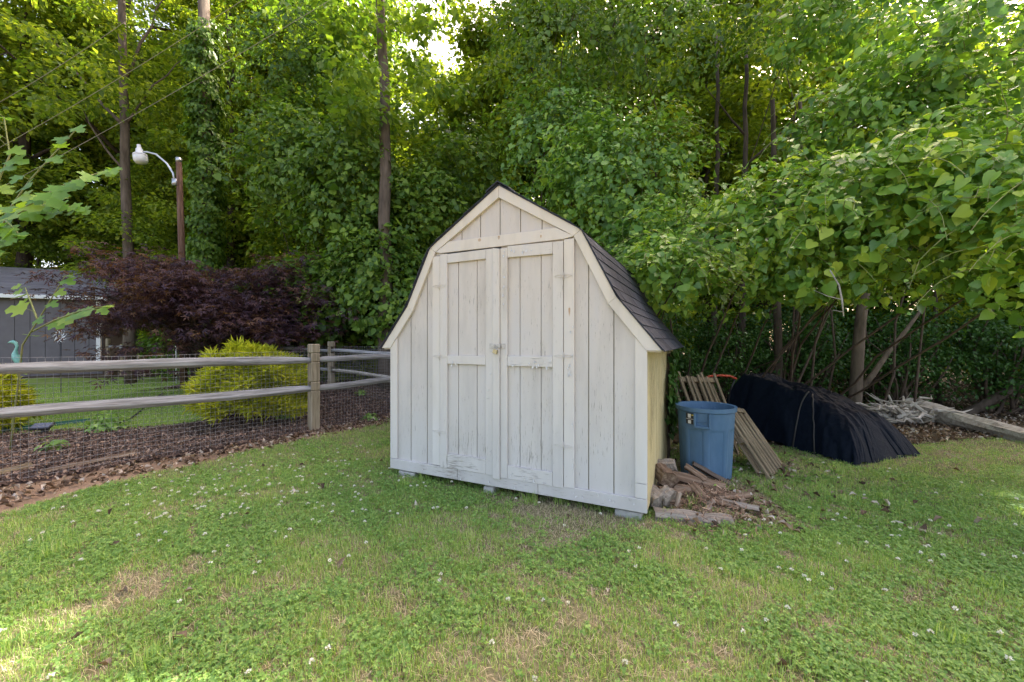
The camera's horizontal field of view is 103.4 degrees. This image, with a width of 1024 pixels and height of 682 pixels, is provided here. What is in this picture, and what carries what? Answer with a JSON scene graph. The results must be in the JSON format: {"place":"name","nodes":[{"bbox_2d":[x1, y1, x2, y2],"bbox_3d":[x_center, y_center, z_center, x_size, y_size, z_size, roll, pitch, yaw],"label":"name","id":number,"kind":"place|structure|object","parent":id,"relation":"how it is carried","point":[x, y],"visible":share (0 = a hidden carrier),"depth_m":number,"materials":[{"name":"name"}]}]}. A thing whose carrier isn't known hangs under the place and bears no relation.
{"place":"outdoors","nodes":[
{"label":"outdoors","id":0,"kind":"place"},
{"bbox_2d":[1,377,203,435],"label":"neighbour lawn","id":1,"kind":"structure","parent":0,"point":[44,382],"depth_m":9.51,"materials":[{"name":"green plant"}]},
{"bbox_2d":[132,144,187,383],"bbox_3d":[-9.878,-2.111,11.350,1.438,6.797,0.336,0,0,0],"label":"street lamp","id":2,"kind":"object","parent":1,"relation":"on","point":[139,156],"visible":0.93,"depth_m":11.33,"materials":[{"name":"brown wood"}]},
{"bbox_2d":[1,0,242,146],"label":"power line","id":3,"kind":"object","parent":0,"point":[130,71],"visible":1,"depth_m":8.34,"materials":[{"name":"black rubber"}]},
{"bbox_2d":[8,0,329,183],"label":"power line","id":4,"kind":"object","parent":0,"point":[190,82],"visible":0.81,"depth_m":8.29,"materials":[{"name":"black rubber"}]},
{"bbox_2d":[0,417,389,513],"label":"dirt path","id":5,"kind":"structure","parent":0,"point":[69,488],"depth_m":3.98,"materials":[{"name":"brown soil"}]},
{"bbox_2d":[0,419,1023,681],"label":"lawn","id":6,"kind":"structure","parent":0,"point":[510,627],"depth_m":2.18,"materials":[{"name":"plant"}]},
{"bbox_2d":[399,470,423,477],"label":"concrete block","id":7,"kind":"structure","parent":6,"relation":"on","point":[403,472],"depth_m":3.99,"materials":[{"name":"grey concrete"}]},
{"bbox_2d":[379,181,683,513],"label":"garden shed","id":8,"kind":"structure","parent":7,"relation":"on","point":[530,344],"depth_m":3.46,"materials":[{"name":"paint"}]},
{"bbox_2d":[433,248,504,479],"bbox_3d":[-0.405,0.195,3.661,0.765,2.014,0.086,0,0,26],"label":"door","id":9,"kind":"structure","parent":8,"relation":"in","point":[469,284],"depth_m":3.67,"materials":[{"name":"paint"}]},
{"bbox_2d":[500,241,571,487],"bbox_3d":[0.197,0.186,3.388,0.650,2.008,0.048,0,0,26],"label":"door","id":10,"kind":"structure","parent":8,"relation":"in","point":[532,276],"depth_m":3.41,"materials":[{"name":"paint"}]},
{"bbox_2d":[665,349,680,457],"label":"wall creeper","id":11,"kind":"object","parent":8,"relation":"attached to","point":[671,420],"depth_m":4.33,"materials":[{"name":"green plant"}]},
{"bbox_2d":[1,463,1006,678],"bbox_3d":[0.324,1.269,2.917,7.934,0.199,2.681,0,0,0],"label":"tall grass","id":12,"kind":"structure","parent":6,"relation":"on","point":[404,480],"depth_m":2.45,"materials":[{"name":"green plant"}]},
{"bbox_2d":[0,418,1023,681],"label":"clover","id":13,"kind":"object","parent":6,"relation":"on","point":[594,542],"visible":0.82,"depth_m":2.33,"materials":[{"name":"green plant"}]},
{"bbox_2d":[0,443,1023,681],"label":"clover blossoms","id":14,"kind":"object","parent":6,"relation":"on","point":[674,622],"visible":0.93,"depth_m":2.77,"materials":[{"name":"white plant"}]},
{"bbox_2d":[615,508,643,519],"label":"concrete block","id":15,"kind":"structure","parent":6,"relation":"on","point":[630,514],"depth_m":3.07,"materials":[{"name":"grey concrete"}]},
{"bbox_2d":[650,484,665,507],"bbox_3d":[1.149,1.246,3.241,0.163,0.152,0.171,0,8,-17],"label":"firewood log","id":16,"kind":"object","parent":6,"relation":"on","point":[657,495],"visible":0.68,"depth_m":3.17,"materials":[{"name":"grey wood"}]},
{"bbox_2d":[670,499,689,503],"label":"firewood log","id":17,"kind":"object","parent":6,"relation":"on","point":[681,502],"visible":0.26,"depth_m":3.22,"materials":[{"name":"brown wood"}]},
{"bbox_2d":[659,485,675,506],"bbox_3d":[1.232,1.236,3.216,0.155,0.165,0.125,0,18,-33],"label":"firewood log","id":18,"kind":"object","parent":17,"relation":"on","point":[669,496],"visible":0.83,"depth_m":3.17,"materials":[{"name":"grey wood"}]},
{"bbox_2d":[653,506,735,524],"bbox_3d":[1.348,1.319,3.008,0.567,0.112,0.108,0,0,14],"label":"timber","id":19,"kind":"object","parent":6,"relation":"on","point":[679,513],"visible":0.56,"depth_m":3.00,"materials":[{"name":"grey wood"}]},
{"bbox_2d":[674,484,724,495],"bbox_3d":[1.543,1.252,3.336,0.412,0.093,0.129,6,1,9],"label":"firewood log","id":20,"kind":"object","parent":6,"relation":"on","point":[679,486],"visible":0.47,"depth_m":3.32,"materials":[{"name":"brown wood"}]},
{"bbox_2d":[673,471,725,490],"bbox_3d":[1.581,1.197,3.445,0.429,0.091,0.117,9,4,23],"label":"firewood log","id":21,"kind":"object","parent":20,"relation":"on","point":[685,478],"visible":0.69,"depth_m":3.42,"materials":[{"name":"brown wood"}]},
{"bbox_2d":[657,458,677,470],"bbox_3d":[1.354,1.125,3.615,0.223,0.155,0.140,-13,-4,17],"label":"firewood log","id":22,"kind":"object","parent":21,"relation":"on","point":[670,463],"visible":0.41,"depth_m":3.58,"materials":[{"name":"grey wood"}]},
{"bbox_2d":[684,463,707,481],"bbox_3d":[1.583,1.141,3.493,0.079,0.065,0.203,0,25,-42],"label":"firewood log","id":23,"kind":"object","parent":21,"relation":"on","point":[691,470],"visible":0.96,"depth_m":3.48,"materials":[{"name":"brown wood"}]},
{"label":"firewood log","id":24,"kind":"object","parent":20,"relation":"on","visible":0},
{"bbox_2d":[655,463,678,487],"bbox_3d":[1.292,1.143,3.432,0.154,0.174,0.201,0,14,-12],"label":"firewood log","id":25,"kind":"object","parent":24,"relation":"on","point":[665,475],"visible":0.88,"depth_m":3.37,"materials":[{"name":"brown wood"}]},
{"bbox_2d":[676,401,736,479],"bbox_3d":[1.905,0.981,3.980,0.548,0.704,0.581,0,0,18],"label":"trash can","id":26,"kind":"object","parent":6,"relation":"on","point":[706,434],"visible":0.96,"depth_m":3.78,"materials":[{"name":"blue plastic"}]},
{"bbox_2d":[674,371,740,456],"bbox_3d":[2.386,0.912,4.861,1.035,1.110,0.518,0,0,-37],"label":"wooden pallet","id":27,"kind":"object","parent":6,"relation":"on","point":[701,380],"visible":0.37,"depth_m":4.99,"materials":[{"name":"brown wood"}]},
{"bbox_2d":[692,461,732,487],"bbox_3d":[1.833,1.219,3.704,0.370,0.049,0.121,29,13,25],"label":"timber","id":28,"kind":"object","parent":6,"relation":"on","point":[705,470],"visible":0.9,"depth_m":3.68,"materials":[{"name":"brown wood"}]},
{"bbox_2d":[649,472,803,538],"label":"wood splinters","id":29,"kind":"object","parent":6,"relation":"on","point":[711,490],"visible":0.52,"depth_m":3.11,"materials":[{"name":"brown wood"}]},
{"bbox_2d":[714,492,750,499],"bbox_3d":[1.790,1.254,3.268,0.371,0.054,0.081,6,-2,-22],"label":"firewood log","id":30,"kind":"object","parent":6,"relation":"on","point":[747,495],"visible":0.77,"depth_m":3.25,"materials":[{"name":"brown wood"}]},
{"bbox_2d":[900,397,1023,442],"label":"fallen log","id":31,"kind":"object","parent":6,"relation":"on","point":[1007,431],"visible":0.73,"depth_m":5.95,"materials":[{"name":"grey wood"}]},
{"bbox_2d":[1,0,1023,328],"label":"sky","id":32,"kind":"structure","parent":0,"point":[436,47],"materials":[{"name":"white"}]},
{"bbox_2d":[21,342,1023,516],"bbox_3d":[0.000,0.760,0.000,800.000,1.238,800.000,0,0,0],"label":"ground","id":33,"kind":"structure","parent":0,"point":[676,437],"depth_m":9.17,"materials":[{"name":"green plant"}]},
{"bbox_2d":[1,418,89,431],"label":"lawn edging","id":34,"kind":"object","parent":33,"relation":"on","point":[63,422],"visible":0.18,"depth_m":6.42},
{"bbox_2d":[0,145,110,269],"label":"woodland tree","id":35,"kind":"object","parent":33,"relation":"on","point":[45,247],"visible":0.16,"depth_m":17.17,"materials":[{"name":"green plant"}]},
{"bbox_2d":[0,1,136,270],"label":"woodland tree","id":36,"kind":"object","parent":33,"relation":"on","point":[35,147],"visible":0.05,"depth_m":18.72,"materials":[{"name":"green plant"}]},
{"bbox_2d":[0,267,142,376],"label":"garage","id":37,"kind":"structure","parent":33,"relation":"on","point":[16,328],"depth_m":14.67,"materials":[{"name":"grey"}]},
{"bbox_2d":[0,0,180,267],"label":"woodland tree","id":38,"kind":"object","parent":33,"relation":"on","point":[24,140],"visible":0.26,"depth_m":16.99,"materials":[{"name":"green plant"}]},
{"bbox_2d":[60,35,165,258],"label":"woodland tree","id":39,"kind":"object","parent":33,"relation":"on","point":[111,140],"visible":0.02,"depth_m":18.41,"materials":[{"name":"green plant"}]},
{"bbox_2d":[55,156,173,358],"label":"woodland tree","id":40,"kind":"object","parent":33,"relation":"on","point":[110,240],"visible":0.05,"depth_m":17.36,"materials":[{"name":"green plant"}]},
{"bbox_2d":[0,0,239,383],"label":"forked tree","id":41,"kind":"object","parent":33,"relation":"on","point":[121,59],"visible":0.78,"depth_m":12.38,"materials":[{"name":"green plant"}]},
{"bbox_2d":[0,0,243,254],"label":"woodland tree","id":42,"kind":"object","parent":33,"relation":"on","point":[165,16],"visible":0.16,"depth_m":16.54,"materials":[{"name":"green plant"}]},
{"bbox_2d":[136,332,179,375],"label":"woodland shrub","id":43,"kind":"object","parent":33,"relation":"on","point":[143,339],"visible":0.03,"depth_m":14.12,"materials":[{"name":"green plant"}]},
{"bbox_2d":[57,125,264,340],"bbox_3d":[-11.688,-3.059,14.455,4.632,8.991,6.383,0,0,33],"label":"woodland tree","id":44,"kind":"object","parent":33,"relation":"on","point":[155,234],"visible":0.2,"depth_m":13.25,"materials":[{"name":"green plant"}]},
{"bbox_2d":[145,320,188,381],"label":"woodland shrub","id":45,"kind":"object","parent":33,"relation":"on","point":[157,346],"depth_m":12.94,"materials":[{"name":"green plant"}]},
{"bbox_2d":[97,10,260,266],"bbox_3d":[-15.355,-7.529,20.435,9.370,17.508,8.126,0,0,41],"label":"woodland tree","id":46,"kind":"object","parent":33,"relation":"on","point":[174,17],"depth_m":18.09,"materials":[{"name":"green plant"}]},
{"bbox_2d":[2,241,362,389],"bbox_3d":[-7.094,-0.481,8.649,7.223,3.409,4.793,0,0,-28],"label":"japanese maple","id":47,"kind":"object","parent":33,"relation":"on","point":[177,297],"visible":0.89,"depth_m":7.97,"materials":[{"name":"purple plant"}]},
{"bbox_2d":[67,0,317,268],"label":"woodland tree","id":48,"kind":"object","parent":33,"relation":"on","point":[214,13],"visible":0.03,"depth_m":14.27,"materials":[{"name":"green plant"}]},
{"bbox_2d":[0,381,389,486],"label":"mulch bed","id":49,"kind":"object","parent":33,"relation":"on","point":[321,400],"visible":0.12,"depth_m":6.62,"materials":[{"name":"brown wood"}]},
{"bbox_2d":[0,363,48,431],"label":"thread cypress","id":50,"kind":"object","parent":49,"relation":"on","point":[6,395],"visible":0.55,"depth_m":6.00,"materials":[{"name":"yellow plant"}]},
{"bbox_2d":[28,422,55,433],"bbox_3d":[-6.732,1.277,5.801,0.230,0.197,0.164,0,0,-20],"label":"solar light","id":51,"kind":"object","parent":49,"relation":"on","point":[42,428],"visible":0.91,"depth_m":5.77,"materials":[{"name":"black plastic"}]},
{"bbox_2d":[33,436,69,451],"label":"garden plant","id":52,"kind":"object","parent":49,"relation":"on","point":[52,443],"visible":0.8,"depth_m":4.91,"materials":[{"name":"green plant"}]},
{"bbox_2d":[5,275,113,449],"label":"fig sapling","id":53,"kind":"object","parent":49,"relation":"on","point":[20,307],"visible":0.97,"depth_m":4.56,"materials":[{"name":"green plant"}]},
{"bbox_2d":[0,114,121,256],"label":"mulberry sapling","id":54,"kind":"object","parent":49,"relation":"on","point":[55,196],"visible":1,"depth_m":3.34,"materials":[{"name":"green plant"}]},
{"bbox_2d":[41,451,134,473],"bbox_3d":[-4.562,1.323,4.395,0.088,0.081,0.730,0,1,25],"label":"landscape timber","id":55,"kind":"object","parent":49,"relation":"on","point":[71,465],"visible":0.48,"depth_m":4.35,"materials":[{"name":"wood"}]},
{"bbox_2d":[80,410,135,432],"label":"garden plant","id":56,"kind":"object","parent":49,"relation":"on","point":[100,425],"visible":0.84,"depth_m":6.02,"materials":[{"name":"green plant"}]},
{"bbox_2d":[0,344,389,481],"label":"split rail fence","id":57,"kind":"object","parent":49,"relation":"on","point":[313,360],"visible":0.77,"depth_m":4.81,"materials":[{"name":"grey wood"}]},
{"bbox_2d":[180,336,307,426],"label":"thread cypress","id":58,"kind":"object","parent":49,"relation":"on","point":[239,348],"visible":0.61,"depth_m":6.14,"materials":[{"name":"yellow plant"}]},
{"bbox_2d":[260,341,389,401],"bbox_3d":[-4.077,0.688,8.713,5.216,1.357,0.176,0,0,32],"label":"split rail fence","id":59,"kind":"object","parent":49,"relation":"on","point":[330,350],"visible":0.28,"depth_m":8.39,"materials":[{"name":"grey wood"}]},
{"bbox_2d":[262,0,475,388],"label":"tree","id":60,"kind":"object","parent":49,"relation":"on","point":[349,82],"visible":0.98,"depth_m":8.83,"materials":[{"name":"green plant"}]},
{"bbox_2d":[176,0,232,382],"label":"ivy covered tree","id":61,"kind":"object","parent":33,"relation":"on","point":[206,113],"visible":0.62,"depth_m":12.15,"materials":[{"name":"green plant"}]},
{"bbox_2d":[139,149,297,274],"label":"woodland tree","id":62,"kind":"object","parent":33,"relation":"on","point":[173,215],"visible":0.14,"depth_m":13.79,"materials":[{"name":"green plant"}]},
{"bbox_2d":[188,0,283,269],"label":"tree","id":63,"kind":"object","parent":33,"relation":"on","point":[232,209],"visible":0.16,"depth_m":14.36,"materials":[{"name":"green plant"}]},
{"bbox_2d":[152,0,392,266],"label":"woodland tree","id":64,"kind":"object","parent":33,"relation":"on","point":[243,107],"visible":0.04,"depth_m":14.28,"materials":[{"name":"green plant"}]},
{"bbox_2d":[256,253,349,381],"bbox_3d":[-5.561,-0.505,11.464,3.365,3.698,3.176,0,0,43],"label":"woodland shrub","id":65,"kind":"object","parent":33,"relation":"on","point":[322,374],"visible":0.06,"depth_m":10.60,"materials":[{"name":"green plant"}]},
{"bbox_2d":[201,84,426,381],"bbox_3d":[-4.378,-2.419,9.816,5.857,7.680,3.231,0,0,21],"label":"creeper","id":66,"kind":"object","parent":33,"relation":"on","point":[299,164],"visible":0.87,"depth_m":9.11,"materials":[{"name":"green plant"}]},
{"bbox_2d":[216,0,415,376],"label":"tree","id":67,"kind":"object","parent":33,"relation":"on","point":[296,63],"visible":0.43,"depth_m":10.51,"materials":[{"name":"green plant"}]},
{"bbox_2d":[230,23,444,381],"bbox_3d":[-5.008,-3.770,12.497,7.509,10.578,5.450,0,0,44],"label":"woodland tree","id":68,"kind":"object","parent":33,"relation":"on","point":[269,233],"visible":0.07,"depth_m":11.73,"materials":[{"name":"green plant"}]},
{"bbox_2d":[320,295,377,381],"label":"woodland shrub","id":69,"kind":"object","parent":33,"relation":"on","point":[367,366],"visible":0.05,"depth_m":10.52,"materials":[{"name":"green plant"}]},
{"bbox_2d":[258,0,465,245],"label":"woodland tree","id":70,"kind":"object","parent":33,"relation":"on","point":[402,12],"visible":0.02,"depth_m":18.36,"materials":[{"name":"green plant"}]},
{"bbox_2d":[357,106,516,335],"bbox_3d":[-1.799,-2.205,9.893,2.603,7.255,3.972,0,0,40],"label":"creeper","id":71,"kind":"object","parent":33,"relation":"on","point":[430,232],"visible":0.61,"depth_m":9.53,"materials":[{"name":"green plant"}]},
{"bbox_2d":[394,58,490,235],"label":"woodland tree","id":72,"kind":"object","parent":33,"relation":"on","point":[408,98],"visible":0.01,"depth_m":17.50,"materials":[{"name":"green plant"}]},
{"bbox_2d":[374,0,602,257],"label":"woodland tree","id":73,"kind":"object","parent":33,"relation":"on","point":[468,42],"visible":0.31,"depth_m":12.25,"materials":[{"name":"green plant"}]},
{"bbox_2d":[0,376,1023,664],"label":"fallen leaves","id":74,"kind":"object","parent":33,"relation":"on","point":[16,494],"visible":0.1,"depth_m":4.24,"materials":[{"name":"brown plant"}]},
{"bbox_2d":[439,0,638,234],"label":"woodland tree","id":75,"kind":"object","parent":33,"relation":"on","point":[560,48],"visible":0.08,"depth_m":12.73,"materials":[{"name":"green plant"}]},
{"bbox_2d":[484,59,738,305],"bbox_3d":[1.778,-2.156,7.877,3.710,7.152,4.400,0,0,-26],"label":"creeper","id":76,"kind":"object","parent":33,"relation":"on","point":[569,167],"visible":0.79,"depth_m":7.14,"materials":[{"name":"green plant"}]},
{"bbox_2d":[480,0,777,276],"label":"woodland tree","id":77,"kind":"object","parent":33,"relation":"on","point":[662,44],"visible":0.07,"depth_m":12.14,"materials":[{"name":"green plant"}]},
{"bbox_2d":[472,0,868,400],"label":"tree","id":78,"kind":"object","parent":33,"relation":"on","point":[596,27],"visible":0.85,"depth_m":8.01,"materials":[{"name":"green plant"}]},
{"bbox_2d":[548,0,800,299],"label":"woodland tree","id":79,"kind":"object","parent":33,"relation":"on","point":[769,78],"visible":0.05,"depth_m":11.99,"materials":[{"name":"green plant"}]},
{"bbox_2d":[658,311,694,387],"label":"woodland shrub","id":80,"kind":"object","parent":33,"relation":"on","point":[668,324],"visible":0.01,"depth_m":8.90,"materials":[{"name":"green plant"}]},
{"bbox_2d":[659,307,718,399],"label":"thicket shrub","id":81,"kind":"object","parent":33,"relation":"on","point":[680,362],"visible":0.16,"depth_m":7.88,"materials":[{"name":"green plant"}]},
{"bbox_2d":[591,8,818,391],"bbox_3d":[5.153,-3.204,10.786,6.758,9.520,4.905,0,0,-3],"label":"woodland tree","id":82,"kind":"object","parent":33,"relation":"on","point":[731,100],"visible":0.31,"depth_m":9.87,"materials":[{"name":"green plant"}]},
{"bbox_2d":[709,32,719,377],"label":"tree","id":83,"kind":"object","parent":33,"relation":"on","point":[716,179],"visible":0.44,"depth_m":9.11,"materials":[{"name":"brown plant"}]},
{"bbox_2d":[675,307,781,402],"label":"thicket shrub","id":84,"kind":"object","parent":33,"relation":"on","point":[729,365],"visible":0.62,"depth_m":8.27,"materials":[{"name":"green plant"}]},
{"bbox_2d":[710,400,782,480],"bbox_3d":[2.592,1.083,4.358,0.661,0.870,0.798,0,0,-25],"label":"wooden pallet","id":85,"kind":"object","parent":33,"relation":"on","point":[758,451],"visible":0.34,"depth_m":4.24,"materials":[{"name":"brown wood"}]},
{"bbox_2d":[705,49,796,380],"bbox_3d":[5.183,-2.433,8.702,2.079,7.800,0.286,0,0,-6],"label":"tree","id":86,"kind":"object","parent":33,"relation":"on","point":[742,323],"visible":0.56,"depth_m":8.68,"materials":[{"name":"brown plant"}]},
{"bbox_2d":[720,72,820,332],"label":"woodland tree","id":87,"kind":"object","parent":33,"relation":"on","point":[782,123],"depth_m":14.19,"materials":[{"name":"green plant"}]},
{"bbox_2d":[770,99,782,376],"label":"tree","id":88,"kind":"object","parent":33,"relation":"on","point":[777,322],"visible":0.44,"depth_m":7.96,"materials":[{"name":"brown plant"}]},
{"bbox_2d":[608,127,959,415],"bbox_3d":[2.728,-0.610,5.198,3.578,4.067,4.000,0,0,-35],"label":"tree","id":89,"kind":"object","parent":33,"relation":"on","point":[755,265],"visible":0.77,"depth_m":4.77,"materials":[{"name":"green plant"}]},
{"bbox_2d":[694,0,910,372],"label":"woodland tree","id":90,"kind":"object","parent":33,"relation":"on","point":[795,88],"visible":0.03,"depth_m":12.12,"materials":[{"name":"green plant"}]},
{"bbox_2d":[730,293,876,392],"bbox_3d":[6.713,0.198,9.713,2.659,2.675,2.419,0,0,14],"label":"thicket shrub","id":91,"kind":"object","parent":33,"relation":"on","point":[786,327],"visible":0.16,"depth_m":9.61,"materials":[{"name":"green plant"}]},
{"bbox_2d":[734,301,881,396],"bbox_3d":[5.915,0.354,8.395,2.117,2.341,2.327,0,0,-12],"label":"thicket shrub","id":92,"kind":"object","parent":33,"relation":"on","point":[802,358],"visible":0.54,"depth_m":8.03,"materials":[{"name":"green plant"}]},
{"bbox_2d":[788,101,832,381],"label":"tree","id":93,"kind":"object","parent":33,"relation":"on","point":[796,310],"visible":0.12,"depth_m":8.24,"materials":[{"name":"brown plant"}]},
{"bbox_2d":[726,372,919,465],"bbox_3d":[3.968,0.914,5.485,1.259,0.899,1.918,0,0,-19],"label":"tarp covered heap","id":94,"kind":"object","parent":33,"relation":"on","point":[814,419],"visible":0.97,"depth_m":5.00,"materials":[{"name":"black plastic"}]},
{"bbox_2d":[721,0,1023,403],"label":"grape vine","id":95,"kind":"object","parent":33,"relation":"on","point":[875,66],"visible":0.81,"depth_m":5.00,"materials":[{"name":"green plant"}]},
{"bbox_2d":[726,66,1023,398],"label":"grape vine","id":96,"kind":"object","parent":33,"relation":"on","point":[974,211],"visible":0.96,"depth_m":3.85,"materials":[{"name":"green plant"}]},
{"bbox_2d":[764,0,1023,383],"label":"woodland tree","id":97,"kind":"object","parent":33,"relation":"on","point":[914,283],"visible":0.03,"depth_m":9.66,"materials":[{"name":"green plant"}]},
{"bbox_2d":[848,128,950,405],"bbox_3d":[6.860,-1.300,7.418,2.361,5.530,0.634,0,0,0],"label":"tree","id":98,"kind":"object","parent":33,"relation":"on","point":[858,353],"visible":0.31,"depth_m":7.23,"materials":[{"name":"brown plant"}]},
{"bbox_2d":[827,290,973,399],"bbox_3d":[8.709,0.186,9.284,2.419,2.675,2.659,0,0,30],"label":"thicket shrub","id":99,"kind":"object","parent":33,"relation":"on","point":[923,345],"visible":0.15,"depth_m":8.88,"materials":[{"name":"green plant"}]},
{"bbox_2d":[826,303,979,408],"bbox_3d":[7.515,0.388,8.005,2.216,2.230,2.016,0,0,41],"label":"thicket shrub","id":100,"kind":"object","parent":33,"relation":"on","point":[900,385],"visible":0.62,"depth_m":7.73,"materials":[{"name":"green plant"}]},
{"bbox_2d":[857,392,971,424],"bbox_3d":[6.597,1.130,6.682,1.970,0.589,1.015,0,0,0],"label":"pile","id":101,"kind":"object","parent":33,"relation":"on","point":[910,412],"visible":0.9,"depth_m":6.58,"materials":[{"name":"grey wood"}]},
{"bbox_2d":[933,290,942,404],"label":"sapling tree","id":102,"kind":"object","parent":33,"relation":"on","point":[937,387],"visible":0.3,"depth_m":8.59,"materials":[{"name":"brown plant"}]},
{"bbox_2d":[913,265,1023,384],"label":"woodland shrub","id":103,"kind":"object","parent":33,"relation":"on","point":[993,300],"visible":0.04,"depth_m":12.41,"materials":[{"name":"green plant"}]},
{"bbox_2d":[916,302,1023,415],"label":"thicket shrub","id":104,"kind":"object","parent":33,"relation":"on","point":[986,362],"visible":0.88,"depth_m":7.46,"materials":[{"name":"green plant"}]},
{"bbox_2d":[944,0,1023,347],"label":"woodland tree","id":105,"kind":"object","parent":33,"relation":"on","point":[1008,41],"visible":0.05,"depth_m":9.24,"materials":[{"name":"green plant"}]},
{"bbox_2d":[961,379,1023,414],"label":"dead tree","id":106,"kind":"object","parent":33,"relation":"on","point":[981,405],"visible":0.55,"depth_m":7.24,"materials":[{"name":"brown wood"}]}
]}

